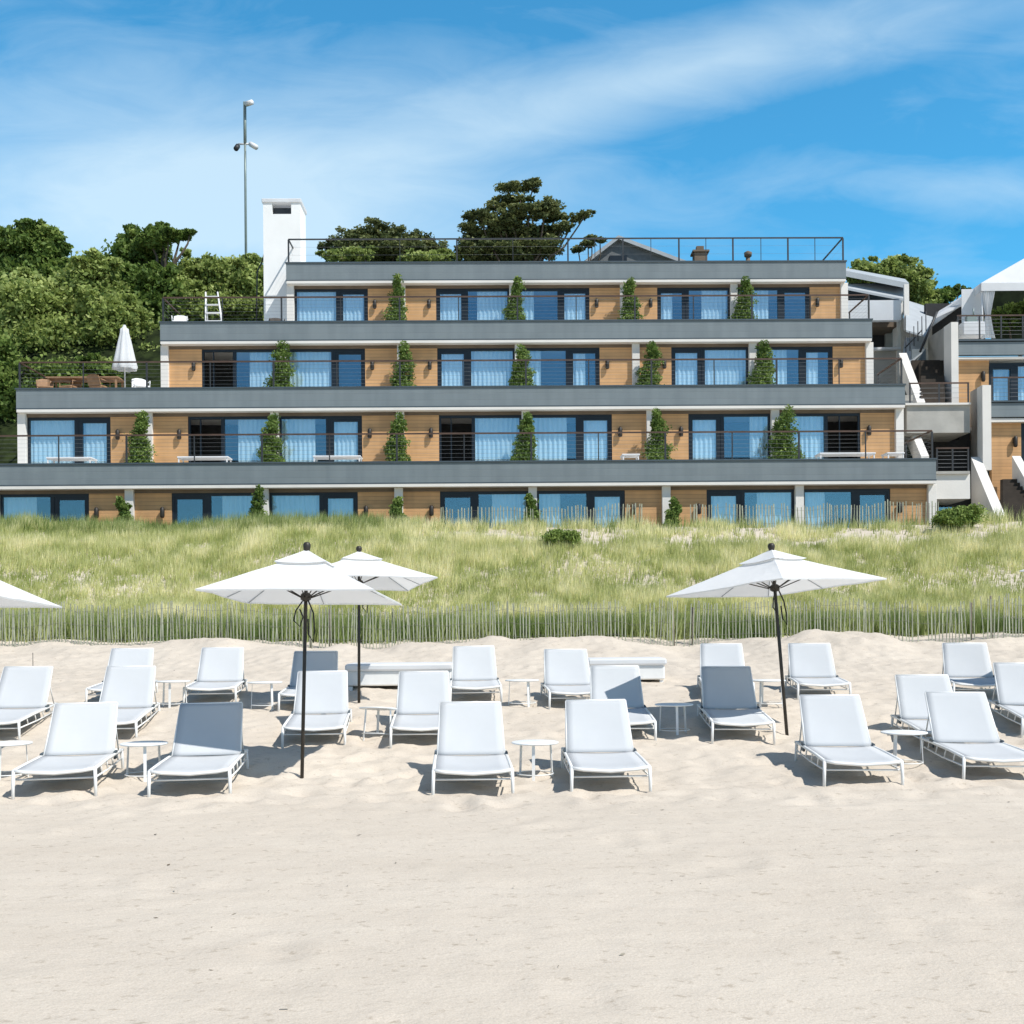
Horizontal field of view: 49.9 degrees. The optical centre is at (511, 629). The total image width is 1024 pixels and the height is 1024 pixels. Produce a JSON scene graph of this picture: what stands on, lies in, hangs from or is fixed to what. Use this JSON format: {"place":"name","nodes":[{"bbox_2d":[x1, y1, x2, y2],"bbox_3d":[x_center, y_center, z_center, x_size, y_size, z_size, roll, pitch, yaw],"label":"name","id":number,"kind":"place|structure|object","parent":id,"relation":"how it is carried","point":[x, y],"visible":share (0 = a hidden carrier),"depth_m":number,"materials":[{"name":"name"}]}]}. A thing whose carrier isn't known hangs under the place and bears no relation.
{"place":"outdoors","nodes":[
{"label":"outdoors","id":0,"kind":"place"},
{"bbox_2d":[0,328,1023,1023],"bbox_3d":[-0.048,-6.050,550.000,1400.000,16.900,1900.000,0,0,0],"label":"ground","id":1,"kind":"structure","parent":0,"point":[754,874],"depth_m":7.16,"materials":[{"name":"sand"}]},
{"bbox_2d":[0,666,54,739],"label":"sun lounger","id":2,"kind":"object","parent":1,"relation":"on","point":[28,688],"visible":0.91,"depth_m":14.54,"materials":[{"name":"fabric"}]},
{"bbox_2d":[0,580,61,607],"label":"parasol","id":3,"kind":"object","parent":1,"relation":"on","point":[11,596],"visible":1,"depth_m":11.88,"materials":[{"name":"fabric"}]},
{"bbox_2d":[0,218,73,284],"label":"pine tree","id":4,"kind":"object","parent":1,"relation":"on","point":[41,247],"visible":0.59,"depth_m":55.61,"materials":[{"name":"green plant"}]},
{"bbox_2d":[0,318,130,422],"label":"leafy tree","id":5,"kind":"object","parent":1,"relation":"on","point":[9,375],"visible":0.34,"depth_m":43.85,"materials":[{"name":"green plant"}]},
{"bbox_2d":[11,702,123,799],"bbox_3d":[-4.356,1.179,10.883,0.750,0.812,1.568,-1,1,-10],"label":"sun lounger","id":6,"kind":"object","parent":1,"relation":"on","point":[85,730],"visible":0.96,"depth_m":11.30,"materials":[{"name":"fabric"}]},
{"bbox_2d":[0,246,164,356],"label":"leafy tree","id":7,"kind":"object","parent":1,"relation":"on","point":[83,303],"visible":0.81,"depth_m":47.53,"materials":[{"name":"green plant"}]},
{"bbox_2d":[85,648,157,701],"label":"sun lounger","id":8,"kind":"object","parent":1,"relation":"on","point":[131,656],"visible":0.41,"depth_m":16.99,"materials":[{"name":"fabric"}]},
{"bbox_2d":[99,666,160,737],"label":"sun lounger","id":9,"kind":"object","parent":1,"relation":"on","point":[130,690],"visible":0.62,"depth_m":14.55,"materials":[{"name":"fabric"}]},
{"bbox_2d":[119,741,167,781],"bbox_3d":[-3.729,1.349,11.150,0.470,0.410,0.470,0,0,-31],"label":"side table","id":10,"kind":"object","parent":1,"relation":"on","point":[144,744],"visible":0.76,"depth_m":11.03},
{"bbox_2d":[97,222,190,328],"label":"leafy tree","id":11,"kind":"object","parent":1,"relation":"on","point":[132,264],"visible":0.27,"depth_m":50.78,"materials":[{"name":"green plant"}]},
{"bbox_2d":[138,266,171,327],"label":"dark tree","id":12,"kind":"object","parent":1,"relation":"on","point":[160,279],"visible":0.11,"depth_m":50.09,"materials":[{"name":"green plant"}]},
{"bbox_2d":[0,601,312,648],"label":"snow fence","id":13,"kind":"object","parent":1,"relation":"on","point":[111,626],"visible":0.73,"depth_m":23.58,"materials":[{"name":"wood"}]},
{"bbox_2d":[124,221,197,319],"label":"wind bent tree","id":14,"kind":"object","parent":1,"relation":"on","point":[156,237],"visible":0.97,"depth_m":51.04,"materials":[{"name":"green plant"}]},
{"bbox_2d":[147,702,248,796],"bbox_3d":[-3.045,1.173,10.789,0.750,0.812,1.568,-1,1,-8],"label":"sun lounger","id":15,"kind":"object","parent":1,"relation":"on","point":[207,728],"visible":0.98,"depth_m":11.21,"materials":[{"name":"fabric"}]},
{"bbox_2d":[183,647,247,701],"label":"sun lounger","id":16,"kind":"object","parent":1,"relation":"on","point":[219,668],"visible":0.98,"depth_m":16.84,"materials":[{"name":"fabric"}]},
{"bbox_2d":[170,246,263,320],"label":"hedge tree","id":17,"kind":"object","parent":1,"relation":"on","point":[225,276],"visible":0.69,"depth_m":52.31,"materials":[{"name":"green plant"}]},
{"bbox_2d":[234,99,257,253],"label":"camera mast","id":18,"kind":"object","parent":1,"relation":"on","point":[245,143],"visible":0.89,"depth_m":55.94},
{"bbox_2d":[195,542,401,778],"bbox_3d":[-2.117,0.444,11.207,1.714,2.697,1.714,0,-3,3],"label":"parasol","id":19,"kind":"object","parent":1,"relation":"on","point":[306,577],"visible":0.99,"depth_m":11.05,"materials":[{"name":"white fabric"}]},
{"bbox_2d":[278,651,337,711],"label":"sun lounger","id":20,"kind":"object","parent":1,"relation":"on","point":[321,660],"visible":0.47,"depth_m":16.18,"materials":[{"name":"fabric"}]},
{"bbox_2d":[281,670,351,748],"bbox_3d":[-2.386,0.984,13.573,0.750,0.812,1.568,0,4,-6],"label":"sun lounger","id":21,"kind":"object","parent":1,"relation":"on","point":[326,703],"visible":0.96,"depth_m":13.99,"materials":[{"name":"fabric"}]},
{"bbox_2d":[317,216,449,261],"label":"pine tree","id":22,"kind":"object","parent":1,"relation":"on","point":[390,250],"visible":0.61,"depth_m":61.45,"materials":[{"name":"green plant"}]},
{"bbox_2d":[332,546,437,702],"bbox_3d":[-2.185,0.057,15.711,1.859,2.531,1.859,1,-4,-18],"label":"parasol","id":23,"kind":"object","parent":1,"relation":"on","point":[374,572],"visible":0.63,"depth_m":15.54,"materials":[{"name":"fabric"}]},
{"bbox_2d":[314,245,465,261],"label":"leafy tree","id":24,"kind":"object","parent":1,"relation":"on","point":[358,253],"visible":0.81,"depth_m":58.81,"materials":[{"name":"green plant"}]},
{"bbox_2d":[345,662,451,690],"bbox_3d":[-1.784,0.771,17.740,1.703,0.480,0.820,0,0,0],"label":"daybed","id":25,"kind":"object","parent":1,"relation":"on","point":[379,673],"visible":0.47,"depth_m":17.37,"materials":[{"name":"fabric"}]},
{"bbox_2d":[389,671,450,748],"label":"sun lounger","id":26,"kind":"object","parent":1,"relation":"on","point":[423,692],"visible":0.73,"depth_m":13.94,"materials":[{"name":"fabric"}]},
{"bbox_2d":[0,198,936,529],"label":"terraced hotel","id":27,"kind":"structure","parent":1,"relation":"on","point":[462,404],"depth_m":39.07,"materials":[{"name":"white paint"}]},
{"bbox_2d":[0,494,88,522],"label":"window","id":28,"kind":"structure","parent":27,"relation":"in","point":[9,503],"depth_m":36.36,"materials":[{"name":"blue glass"}]},
{"bbox_2d":[27,417,110,462],"bbox_3d":[-15.631,-6.425,38.909,2.930,2.160,0.154,0,0,-1],"label":"window","id":29,"kind":"structure","parent":27,"relation":"in","point":[39,448],"depth_m":38.93,"materials":[{"name":"blue glass"}]},
{"bbox_2d":[112,325,137,386],"bbox_3d":[-14.081,-9.723,39.993,0.877,2.731,0.877,0,0,22],"label":"closed parasol","id":30,"kind":"object","parent":27,"relation":"on","point":[124,350],"visible":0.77,"depth_m":39.80,"materials":[{"name":"fabric"}]},
{"bbox_2d":[123,410,157,462],"bbox_3d":[-12.958,-6.494,38.218,1.264,2.294,1.057,0,0,0],"label":"potted shrub","id":31,"kind":"object","parent":27,"relation":"on","point":[140,451],"visible":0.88,"depth_m":38.00,"materials":[{"name":"green plant"}]},
{"bbox_2d":[172,493,254,525],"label":"window","id":32,"kind":"structure","parent":27,"relation":"in","point":[231,502],"depth_m":36.43,"materials":[{"name":"blue glass"}]},
{"bbox_2d":[188,416,268,461],"bbox_3d":[-9.978,-6.470,38.983,2.930,2.160,0.151,0,0,-1],"label":"window","id":33,"kind":"structure","parent":27,"relation":"in","point":[246,424],"depth_m":39.02,"materials":[{"name":"blue glass"}]},
{"bbox_2d":[202,349,277,386],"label":"window","id":34,"kind":"structure","parent":27,"relation":"in","point":[260,369],"depth_m":41.57,"materials":[{"name":"blue glass"}]},
{"bbox_2d":[255,414,286,461],"bbox_3d":[-8.347,-6.457,38.242,1.116,2.147,0.948,0,0,0],"label":"potted shrub","id":35,"kind":"object","parent":27,"relation":"on","point":[272,423],"visible":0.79,"depth_m":38.07,"materials":[{"name":"green plant"}]},
{"bbox_2d":[264,339,295,386],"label":"potted shrub","id":36,"kind":"object","parent":27,"relation":"on","point":[282,379],"visible":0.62,"depth_m":40.58,"materials":[{"name":"green plant"}]},
{"bbox_2d":[269,492,357,517],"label":"window","id":37,"kind":"structure","parent":27,"relation":"in","point":[328,502],"depth_m":36.54,"materials":[{"name":"blue glass"}]},
{"bbox_2d":[279,416,361,461],"bbox_3d":[-6.772,-6.496,39.027,2.930,2.160,0.151,0,0,-1],"label":"window","id":38,"kind":"structure","parent":27,"relation":"in","point":[301,448],"depth_m":39.06,"materials":[{"name":"blue glass"}]},
{"bbox_2d":[287,349,364,386],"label":"window","id":39,"kind":"structure","parent":27,"relation":"in","point":[312,376],"depth_m":41.61,"materials":[{"name":"blue glass"}]},
{"bbox_2d":[294,289,367,320],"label":"window","id":40,"kind":"structure","parent":27,"relation":"in","point":[306,309],"depth_m":44.06,"materials":[{"name":"blue glass"}]},
{"bbox_2d":[381,274,408,319],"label":"potted shrub","id":41,"kind":"object","parent":27,"relation":"on","point":[398,291],"visible":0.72,"depth_m":43.12,"materials":[{"name":"green plant"}]},
{"bbox_2d":[380,411,418,460],"bbox_3d":[-3.919,-6.520,38.251,1.316,2.203,0.969,0,0,0],"label":"potted shrub","id":42,"kind":"object","parent":27,"relation":"on","point":[397,424],"visible":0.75,"depth_m":38.10,"materials":[{"name":"green plant"}]},
{"bbox_2d":[389,338,417,385],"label":"potted shrub","id":43,"kind":"object","parent":27,"relation":"on","point":[405,353],"visible":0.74,"depth_m":40.67,"materials":[{"name":"green plant"}]},
{"bbox_2d":[436,288,508,319],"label":"window","id":44,"kind":"structure","parent":27,"relation":"in","point":[445,310],"depth_m":44.15,"materials":[{"name":"blue glass"}]},
{"bbox_2d":[437,348,514,385],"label":"window","id":45,"kind":"structure","parent":27,"relation":"in","point":[472,376],"depth_m":41.70,"materials":[{"name":"blue glass"}]},
{"bbox_2d":[439,415,521,460],"bbox_3d":[-1.123,-6.541,39.106,2.930,2.160,0.156,0,0,-1],"label":"window","id":46,"kind":"structure","parent":27,"relation":"in","point":[485,447],"depth_m":39.14,"materials":[{"name":"blue glass"}]},
{"bbox_2d":[440,491,527,526],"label":"window","id":47,"kind":"structure","parent":27,"relation":"in","point":[512,499],"depth_m":36.62,"materials":[{"name":"blue glass"}]},
{"bbox_2d":[500,275,530,319],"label":"potted shrub","id":48,"kind":"object","parent":27,"relation":"on","point":[511,310],"visible":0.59,"depth_m":43.17,"materials":[{"name":"green plant"}]},
{"bbox_2d":[508,345,537,385],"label":"potted shrub","id":49,"kind":"object","parent":27,"relation":"on","point":[518,375],"visible":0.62,"depth_m":40.73,"materials":[{"name":"green plant"}]},
{"bbox_2d":[510,411,539,459],"bbox_3d":[0.400,-6.559,38.326,1.180,2.212,1.026,0,0,0],"label":"potted shrub","id":50,"kind":"object","parent":27,"relation":"on","point":[521,451],"visible":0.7,"depth_m":38.21,"materials":[{"name":"green plant"}]},
{"bbox_2d":[517,288,589,319],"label":"window","id":51,"kind":"structure","parent":27,"relation":"in","point":[566,308],"depth_m":44.18,"materials":[{"name":"blue glass"}]},
{"bbox_2d":[523,348,599,384],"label":"window","id":52,"kind":"structure","parent":27,"relation":"in","point":[575,373],"depth_m":41.70,"materials":[{"name":"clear glass"}]},
{"bbox_2d":[530,414,611,459],"bbox_3d":[2.090,-6.567,39.148,2.930,2.160,0.153,0,0,-1],"label":"window","id":53,"kind":"structure","parent":27,"relation":"in","point":[550,446],"depth_m":39.18,"materials":[{"name":"blue glass"}]},
{"bbox_2d":[537,490,624,527],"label":"window","id":54,"kind":"structure","parent":27,"relation":"in","point":[545,499],"depth_m":36.65,"materials":[{"name":"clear glass"}]},
{"bbox_2d":[612,277,641,318],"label":"potted shrub","id":55,"kind":"object","parent":27,"relation":"on","point":[628,303],"visible":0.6,"depth_m":43.25,"materials":[{"name":"green plant"}]},
{"bbox_2d":[635,340,663,384],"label":"potted shrub","id":56,"kind":"object","parent":27,"relation":"on","point":[651,353],"visible":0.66,"depth_m":40.78,"materials":[{"name":"green plant"}]},
{"bbox_2d":[643,407,672,459],"bbox_3d":[5.103,-6.651,38.414,1.077,2.319,0.982,0,0,0],"label":"potted shrub","id":57,"kind":"object","parent":27,"relation":"on","point":[655,441],"visible":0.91,"depth_m":38.24,"materials":[{"name":"green plant"}]},
{"bbox_2d":[657,288,729,318],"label":"window","id":58,"kind":"structure","parent":27,"relation":"in","point":[664,304],"depth_m":44.26,"materials":[{"name":"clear glass"}]},
{"bbox_2d":[671,347,748,384],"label":"window","id":59,"kind":"structure","parent":27,"relation":"in","point":[728,373],"depth_m":41.82,"materials":[{"name":"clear glass"}]},
{"bbox_2d":[688,414,770,458],"bbox_3d":[7.736,-6.612,39.225,2.930,2.160,0.154,0,0,-1],"label":"window","id":60,"kind":"structure","parent":27,"relation":"in","point":[701,445],"depth_m":39.25,"materials":[{"name":"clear glass"}]},
{"bbox_2d":[730,276,757,318],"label":"potted shrub","id":61,"kind":"object","parent":27,"relation":"on","point":[745,301],"visible":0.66,"depth_m":43.34,"materials":[{"name":"green plant"}]},
{"bbox_2d":[707,489,793,527],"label":"window","id":62,"kind":"structure","parent":27,"relation":"in","point":[714,497],"depth_m":36.74,"materials":[{"name":"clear glass"}]},
{"bbox_2d":[748,339,781,383],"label":"potted shrub","id":63,"kind":"object","parent":27,"relation":"on","point":[765,351],"visible":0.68,"depth_m":40.80,"materials":[{"name":"green plant"}]},
{"bbox_2d":[738,287,809,318],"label":"window","id":64,"kind":"structure","parent":27,"relation":"in","point":[760,303],"depth_m":44.23,"materials":[{"name":"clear glass"}]},
{"bbox_2d":[766,407,805,458],"bbox_3d":[9.562,-6.655,38.407,1.366,2.256,1.319,0,0,0],"label":"potted shrub","id":65,"kind":"object","parent":27,"relation":"on","point":[786,416],"visible":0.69,"depth_m":38.26,"materials":[{"name":"green plant"}]},
{"bbox_2d":[758,347,832,383],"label":"window","id":66,"kind":"structure","parent":27,"relation":"in","point":[804,369],"depth_m":41.84,"materials":[{"name":"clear glass"}]},
{"bbox_2d":[779,413,859,458],"bbox_3d":[10.949,-6.638,39.272,2.930,2.160,0.159,0,0,-1],"label":"window","id":67,"kind":"structure","parent":27,"relation":"in","point":[811,443],"depth_m":39.29,"materials":[{"name":"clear glass"}]},
{"bbox_2d":[804,489,889,529],"bbox_3d":[11.153,-3.619,36.759,2.930,2.160,0.155,0,0,-1],"label":"window","id":68,"kind":"structure","parent":27,"relation":"in","point":[812,497],"depth_m":36.72,"materials":[{"name":"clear glass"}]},
{"bbox_2d":[431,701,513,794],"bbox_3d":[-0.393,1.158,10.695,0.750,0.812,1.568,0,1,-3],"label":"sun lounger","id":69,"kind":"object","parent":1,"relation":"on","point":[475,728],"visible":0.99,"depth_m":11.12,"materials":[{"name":"fabric"}]},
{"bbox_2d":[450,645,502,702],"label":"sun lounger","id":70,"kind":"object","parent":1,"relation":"on","point":[473,662],"visible":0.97,"depth_m":16.74,"materials":[{"name":"fabric"}]},
{"bbox_2d":[319,598,677,649],"bbox_3d":[-0.265,-0.039,23.590,7.706,1.223,0.211,0,0,-2],"label":"snow fence","id":71,"kind":"object","parent":1,"relation":"on","point":[471,610],"visible":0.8,"depth_m":23.59,"materials":[{"name":"wood"}]},
{"bbox_2d":[0,509,1023,633],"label":"dune grass","id":72,"kind":"structure","parent":1,"relation":"on","point":[956,548],"depth_m":29.86,"materials":[{"name":"plant"}]},
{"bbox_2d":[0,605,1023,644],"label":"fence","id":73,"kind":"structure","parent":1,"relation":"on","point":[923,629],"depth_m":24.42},
{"bbox_2d":[453,177,595,260],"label":"pine tree","id":74,"kind":"object","parent":1,"relation":"on","point":[508,223],"visible":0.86,"depth_m":59.43,"materials":[{"name":"green plant"}]},
{"bbox_2d":[512,739,557,780],"bbox_3d":[0.232,1.322,11.000,0.470,0.410,0.470,0,0,-3],"label":"side table","id":75,"kind":"object","parent":1,"relation":"on","point":[533,743],"visible":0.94,"depth_m":10.93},
{"bbox_2d":[440,503,641,528],"bbox_3d":[0.905,-3.421,34.202,6.299,1.020,0.139,0,0,0],"label":"crest fence","id":76,"kind":"object","parent":1,"relation":"on","point":[510,510],"visible":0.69,"depth_m":34.20,"materials":[{"name":"wood"}]},
{"bbox_2d":[540,649,589,709],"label":"sun lounger","id":77,"kind":"object","parent":1,"relation":"on","point":[571,667],"visible":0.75,"depth_m":16.05,"materials":[{"name":"fabric"}]},
{"bbox_2d":[561,699,651,791],"bbox_3d":[0.891,1.144,10.795,0.750,0.812,1.568,-1,1,-1],"label":"sun lounger","id":78,"kind":"object","parent":1,"relation":"on","point":[597,725],"visible":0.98,"depth_m":11.22,"materials":[{"name":"fabric"}]},
{"bbox_2d":[590,665,656,740],"bbox_3d":[1.347,0.927,13.773,0.750,0.812,1.568,0,4,1],"label":"sun lounger","id":79,"kind":"object","parent":1,"relation":"on","point":[615,681],"visible":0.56,"depth_m":14.29,"materials":[{"name":"fabric"}]},
{"bbox_2d":[588,657,666,681],"bbox_3d":[1.873,0.700,18.240,1.282,0.480,0.820,0,0,0],"label":"daybed","id":80,"kind":"object","parent":1,"relation":"on","point":[651,668],"visible":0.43,"depth_m":17.86,"materials":[{"name":"fabric"}]},
{"bbox_2d":[697,643,754,692],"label":"sun lounger","id":81,"kind":"object","parent":1,"relation":"on","point":[721,654],"visible":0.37,"depth_m":16.98,"materials":[{"name":"fabric"}]},
{"bbox_2d":[697,666,775,744],"bbox_3d":[2.758,0.931,13.673,0.750,0.812,1.568,0,4,3],"label":"sun lounger","id":82,"kind":"object","parent":1,"relation":"on","point":[728,697],"visible":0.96,"depth_m":14.09,"materials":[{"name":"fabric"}]},
{"bbox_2d":[666,543,886,735],"bbox_3d":[3.267,0.251,13.411,1.869,2.646,1.869,-2,-4,-35],"label":"parasol","id":83,"kind":"object","parent":1,"relation":"on","point":[772,572],"visible":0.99,"depth_m":13.36,"materials":[{"name":"fabric"}]},
{"bbox_2d":[690,499,938,527],"bbox_3d":[9.420,-3.530,34.208,7.749,1.028,0.184,0,0,0],"label":"crest fence","id":84,"kind":"object","parent":1,"relation":"on","point":[829,515],"visible":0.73,"depth_m":34.20,"materials":[{"name":"wood"}]},
{"bbox_2d":[785,643,850,699],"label":"sun lounger","id":85,"kind":"object","parent":1,"relation":"on","point":[811,664],"visible":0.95,"depth_m":16.74,"materials":[{"name":"fabric"}]},
{"bbox_2d":[683,597,974,646],"bbox_3d":[6.780,-0.108,23.602,6.183,1.187,0.191,0,0,3],"label":"snow fence","id":86,"kind":"object","parent":1,"relation":"on","point":[692,611],"visible":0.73,"depth_m":23.65,"materials":[{"name":"wood"}]},
{"bbox_2d":[794,694,903,786],"bbox_3d":[3.358,1.117,11.090,0.750,0.812,1.568,0,1,4],"label":"sun lounger","id":87,"kind":"object","parent":1,"relation":"on","point":[833,720],"visible":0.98,"depth_m":11.51,"materials":[{"name":"fabric"}]},
{"bbox_2d":[846,268,908,383],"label":"white house","id":88,"kind":"structure","parent":1,"relation":"on","point":[889,298],"depth_m":48.90,"materials":[{"name":"paint"}]},
{"bbox_2d":[846,253,943,394],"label":"leafy tree","id":89,"kind":"object","parent":1,"relation":"on","point":[918,277],"visible":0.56,"depth_m":60.97,"materials":[{"name":"green plant"}]},
{"bbox_2d":[890,674,952,743],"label":"sun lounger","id":90,"kind":"object","parent":1,"relation":"on","point":[911,689],"visible":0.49,"depth_m":13.45,"materials":[{"name":"fabric"}]},
{"bbox_2d":[927,505,986,532],"bbox_3d":[13.191,-3.289,32.519,1.754,0.926,1.022,0,0,0],"label":"dune shrub","id":91,"kind":"object","parent":1,"relation":"on","point":[958,517],"visible":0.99,"depth_m":32.41,"materials":[{"name":"green plant"}]},
{"bbox_2d":[899,353,1023,520],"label":"outside stairs","id":92,"kind":"structure","parent":1,"relation":"on","point":[927,407],"depth_m":39.30,"materials":[{"name":"beige concrete"}]},
{"bbox_2d":[942,643,995,691],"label":"sun lounger","id":93,"kind":"object","parent":1,"relation":"on","point":[966,659],"visible":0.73,"depth_m":16.64,"materials":[{"name":"fabric"}]},
{"bbox_2d":[919,692,1023,778],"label":"sun lounger","id":94,"kind":"object","parent":1,"relation":"on","point":[962,725],"visible":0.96,"depth_m":11.72,"materials":[{"name":"fabric"}]},
{"bbox_2d":[928,314,1023,500],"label":"neighbouring building","id":95,"kind":"structure","parent":1,"relation":"on","point":[994,377],"depth_m":41.27,"materials":[{"name":"white paint"}]},
{"bbox_2d":[901,297,984,381],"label":"stair canopy","id":96,"kind":"object","parent":95,"relation":"on","point":[921,329],"visible":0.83,"depth_m":47.34,"materials":[{"name":"metal"}]},
{"bbox_2d":[959,308,984,338],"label":"serving table","id":97,"kind":"object","parent":95,"relation":"on","point":[969,328],"visible":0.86,"depth_m":42.31,"materials":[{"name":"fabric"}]},
{"bbox_2d":[933,259,1023,338],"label":"white tent","id":98,"kind":"object","parent":95,"relation":"on","point":[1002,290],"visible":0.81,"depth_m":43.60,"materials":[{"name":"fabric"}]},
{"bbox_2d":[989,363,1023,399],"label":"window","id":99,"kind":"structure","parent":95,"relation":"in","point":[1000,369],"depth_m":42.08,"materials":[{"name":"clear glass"}]},
{"bbox_2d":[980,593,1023,638],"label":"snow fence","id":100,"kind":"object","parent":1,"relation":"on","point":[992,635],"visible":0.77,"depth_m":23.37,"materials":[{"name":"wood"}]},
{"bbox_2d":[983,301,1023,338],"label":"leafy tree","id":101,"kind":"object","parent":1,"relation":"on","point":[1009,322],"visible":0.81,"depth_m":46.89,"materials":[{"name":"green plant"}]},
{"bbox_2d":[988,662,1023,737],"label":"sun lounger","id":102,"kind":"object","parent":1,"relation":"on","point":[1009,681],"visible":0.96,"depth_m":14.28,"materials":[{"name":"fabric"}]},
{"bbox_2d":[0,504,1023,535],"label":"crest grass","id":103,"kind":"structure","parent":0,"point":[241,518],"depth_m":33.20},
{"bbox_2d":[0,0,1023,356],"label":"sky","id":104,"kind":"structure","parent":0,"point":[884,127],"materials":[{"name":"blue"}]},
{"bbox_2d":[585,235,685,260],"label":"gabled house","id":105,"kind":"structure","parent":0,"point":[611,250],"depth_m":64.00,"materials":[{"name":"grey"}]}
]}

